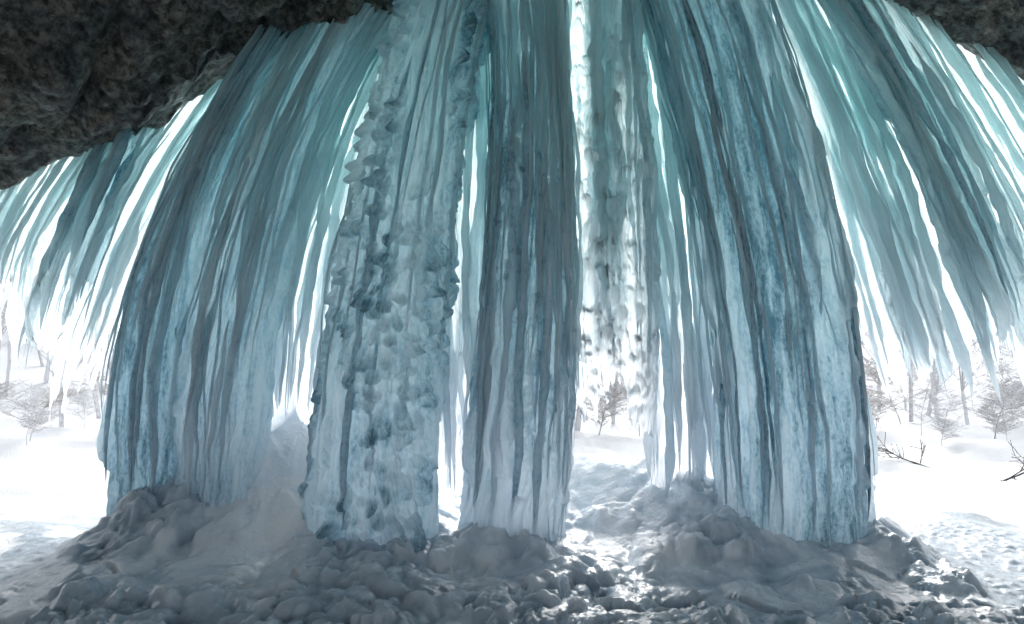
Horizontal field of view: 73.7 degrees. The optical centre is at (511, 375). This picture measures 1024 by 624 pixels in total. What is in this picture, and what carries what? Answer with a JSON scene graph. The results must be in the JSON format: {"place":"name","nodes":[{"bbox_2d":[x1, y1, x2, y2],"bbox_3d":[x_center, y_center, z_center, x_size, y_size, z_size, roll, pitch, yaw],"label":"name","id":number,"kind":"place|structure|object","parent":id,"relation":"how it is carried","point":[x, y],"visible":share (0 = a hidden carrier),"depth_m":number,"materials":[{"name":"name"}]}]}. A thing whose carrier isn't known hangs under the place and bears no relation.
{"place":"outdoors","nodes":[
{"label":"outdoors","id":0,"kind":"place"},
{"bbox_2d":[0,308,1023,623],"bbox_3d":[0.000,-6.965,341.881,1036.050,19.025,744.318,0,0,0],"label":"snowy ground","id":1,"kind":"structure","parent":0,"point":[940,540],"depth_m":7.25,"materials":[{"name":"white snow"}]},
{"bbox_2d":[0,379,28,409],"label":"snowy bush","id":2,"kind":"object","parent":1,"relation":"on","point":[4,395],"visible":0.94,"depth_m":22.77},
{"bbox_2d":[1,380,61,444],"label":"snowy bush","id":3,"kind":"object","parent":1,"relation":"on","point":[36,420],"visible":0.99,"depth_m":19.04,"materials":[{"name":"grey plant"}]},
{"bbox_2d":[0,386,89,440],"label":"snowy bush","id":4,"kind":"object","parent":1,"relation":"on","point":[48,400],"visible":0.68,"depth_m":20.61,"materials":[{"name":"white snow"}]},
{"bbox_2d":[48,362,109,427],"bbox_3d":[-14.978,0.631,23.856,1.783,2.661,2.176,0,0,37],"label":"snowy bush","id":5,"kind":"object","parent":1,"relation":"on","point":[83,400],"visible":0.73,"depth_m":23.77,"materials":[{"name":"grey plant"}]},
{"bbox_2d":[75,372,111,406],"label":"snowy bush","id":6,"kind":"object","parent":1,"relation":"on","point":[103,386],"visible":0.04,"depth_m":21.74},
{"bbox_2d":[96,24,288,515],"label":"ice column","id":7,"kind":"structure","parent":1,"relation":"on","point":[134,442],"depth_m":7.88,"materials":[{"name":"blue ice"}]},
{"bbox_2d":[170,2,391,506],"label":"ice column","id":8,"kind":"structure","parent":1,"relation":"on","point":[244,275],"depth_m":7.77,"materials":[{"name":"blue ice"}]},
{"bbox_2d":[298,0,490,551],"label":"ice column","id":9,"kind":"structure","parent":1,"relation":"on","point":[380,371],"depth_m":7.27,"materials":[{"name":"blue ice"}]},
{"bbox_2d":[0,300,1013,430],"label":"snowy forest","id":10,"kind":"object","parent":1,"relation":"on","point":[577,421],"depth_m":31.45,"materials":[{"name":"grey plant"}]},
{"bbox_2d":[457,0,579,542],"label":"ice column","id":11,"kind":"structure","parent":1,"relation":"on","point":[517,455],"depth_m":7.44,"materials":[{"name":"blue ice"}]},
{"bbox_2d":[577,374,627,434],"bbox_3d":[3.493,0.886,23.996,2.180,2.788,2.455,0,0,-6],"label":"snowy bush","id":12,"kind":"object","parent":1,"relation":"on","point":[608,408],"visible":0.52,"depth_m":23.95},
{"bbox_2d":[586,373,639,435],"bbox_3d":[4.082,0.033,22.886,3.673,4.492,3.009,0,0,18],"label":"snowy bush","id":13,"kind":"object","parent":1,"relation":"on","point":[624,395],"visible":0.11,"depth_m":22.52,"materials":[{"name":"grey plant"}]},
{"bbox_2d":[639,0,877,546],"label":"ice column","id":14,"kind":"structure","parent":1,"relation":"on","point":[795,447],"depth_m":7.52,"materials":[{"name":"blue ice"}]},
{"bbox_2d":[864,357,888,414],"bbox_3d":[11.432,0.651,22.750,1.968,2.514,2.215,0,0,27],"label":"snowy bush","id":15,"kind":"object","parent":1,"relation":"on","point":[875,373],"visible":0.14,"depth_m":22.36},
{"bbox_2d":[868,383,897,428],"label":"snowy bush","id":16,"kind":"object","parent":1,"relation":"on","point":[879,406],"visible":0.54,"depth_m":25.12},
{"bbox_2d":[864,359,936,423],"bbox_3d":[15.361,0.765,28.310,3.726,2.982,4.034,0,0,0],"label":"snowy bush","id":17,"kind":"object","parent":1,"relation":"on","point":[882,393],"visible":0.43,"depth_m":28.19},
{"bbox_2d":[876,421,929,467],"bbox_3d":[9.010,1.740,16.302,1.595,1.366,1.099,0,0,24],"label":"fallen branch","id":18,"kind":"object","parent":1,"relation":"on","point":[890,452],"visible":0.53,"depth_m":16.32,"materials":[{"name":"wood"}]},
{"bbox_2d":[894,355,975,434],"bbox_3d":[13.344,0.521,21.933,1.945,2.904,2.374,0,0,-19],"label":"snowy bush","id":19,"kind":"object","parent":1,"relation":"on","point":[929,394],"visible":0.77,"depth_m":21.92,"materials":[{"name":"grey plant"}]},
{"bbox_2d":[925,390,975,445],"bbox_3d":[12.646,1.300,19.860,1.422,1.828,1.471,0,0,0],"label":"snowy bush","id":20,"kind":"object","parent":1,"relation":"on","point":[943,421],"visible":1,"depth_m":19.77,"materials":[{"name":"grey plant"}]},
{"bbox_2d":[959,374,1023,438],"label":"snowy bush","id":21,"kind":"object","parent":1,"relation":"on","point":[992,403],"visible":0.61,"depth_m":21.63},
{"bbox_2d":[964,381,1023,440],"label":"snowy bush","id":22,"kind":"object","parent":1,"relation":"on","point":[989,417],"visible":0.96,"depth_m":19.90,"materials":[{"name":"grey plant"}]},
{"bbox_2d":[969,339,1023,438],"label":"snowy bush","id":23,"kind":"object","parent":1,"relation":"on","point":[1002,371],"visible":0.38,"depth_m":23.85,"materials":[{"name":"grey plant"}]},
{"bbox_2d":[979,381,1023,418],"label":"snowy bush","id":24,"kind":"object","parent":1,"relation":"on","point":[1007,402],"visible":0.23,"depth_m":25.51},
{"bbox_2d":[1000,440,1023,481],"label":"fallen branch","id":25,"kind":"object","parent":1,"relation":"on","point":[1011,477],"visible":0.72,"depth_m":14.66,"materials":[{"name":"wood"}]},
{"bbox_2d":[0,0,1023,189],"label":"rock overhang","id":26,"kind":"object","parent":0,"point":[78,78],"visible":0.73,"depth_m":7.19,"materials":[{"name":"black stone"}]},
{"bbox_2d":[0,148,92,367],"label":"icicle curtain","id":27,"kind":"object","parent":26,"relation":"hanging from","point":[32,206],"visible":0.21,"depth_m":8.50,"materials":[{"name":"white ice"}]},
{"bbox_2d":[48,126,154,325],"bbox_3d":[-4.438,-2.750,8.402,2.453,4.301,0.431,0,0,0],"label":"icicle curtain","id":28,"kind":"object","parent":26,"relation":"hanging from","point":[109,171],"visible":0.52,"depth_m":8.32,"materials":[{"name":"teal ice"}]},
{"bbox_2d":[18,79,222,422],"bbox_3d":[-3.911,-2.201,8.510,4.435,5.598,0.465,0,0,0],"label":"icicle curtain","id":29,"kind":"object","parent":26,"relation":"hanging from","point":[90,321],"visible":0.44,"depth_m":8.47,"materials":[{"name":"white ice"}]},
{"bbox_2d":[271,48,382,431],"bbox_3d":[-1.614,-2.263,8.422,3.072,6.474,0.596,0,0,3],"label":"icicle curtain","id":30,"kind":"object","parent":26,"relation":"hanging from","point":[295,356],"visible":0.33,"depth_m":8.30,"materials":[{"name":"ice"}]},
{"bbox_2d":[441,54,490,497],"bbox_3d":[-0.259,-1.917,8.203,1.196,7.166,0.484,0,0,0],"label":"icicle curtain","id":31,"kind":"object","parent":26,"relation":"hanging from","point":[461,326],"visible":0.23,"depth_m":8.05,"materials":[{"name":"white ice"}]},
{"bbox_2d":[564,0,660,437],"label":"icicle curtain","id":32,"kind":"object","parent":26,"relation":"hanging from","point":[616,331],"visible":0.86,"depth_m":7.74,"materials":[{"name":"white ice"}]},
{"bbox_2d":[642,32,713,497],"bbox_3d":[1.744,-1.894,8.322,1.772,7.213,0.506,0,0,-9],"label":"icicle curtain","id":33,"kind":"object","parent":26,"relation":"hanging from","point":[678,446],"visible":0.48,"depth_m":8.21,"materials":[{"name":"ice"}]},
{"bbox_2d":[770,0,1023,403],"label":"icicle curtain","id":34,"kind":"object","parent":26,"relation":"hanging from","point":[910,302],"visible":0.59,"depth_m":8.22,"materials":[{"name":"ice"}]},
{"bbox_2d":[817,0,1023,350],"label":"icicle curtain","id":35,"kind":"object","parent":26,"relation":"hanging from","point":[920,112],"visible":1,"depth_m":8.00,"materials":[{"name":"teal ice"}]},
{"bbox_2d":[886,1,1023,258],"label":"icicle curtain","id":36,"kind":"object","parent":26,"relation":"hanging from","point":[988,92],"visible":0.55,"depth_m":8.34,"materials":[{"name":"teal ice"}]}
]}

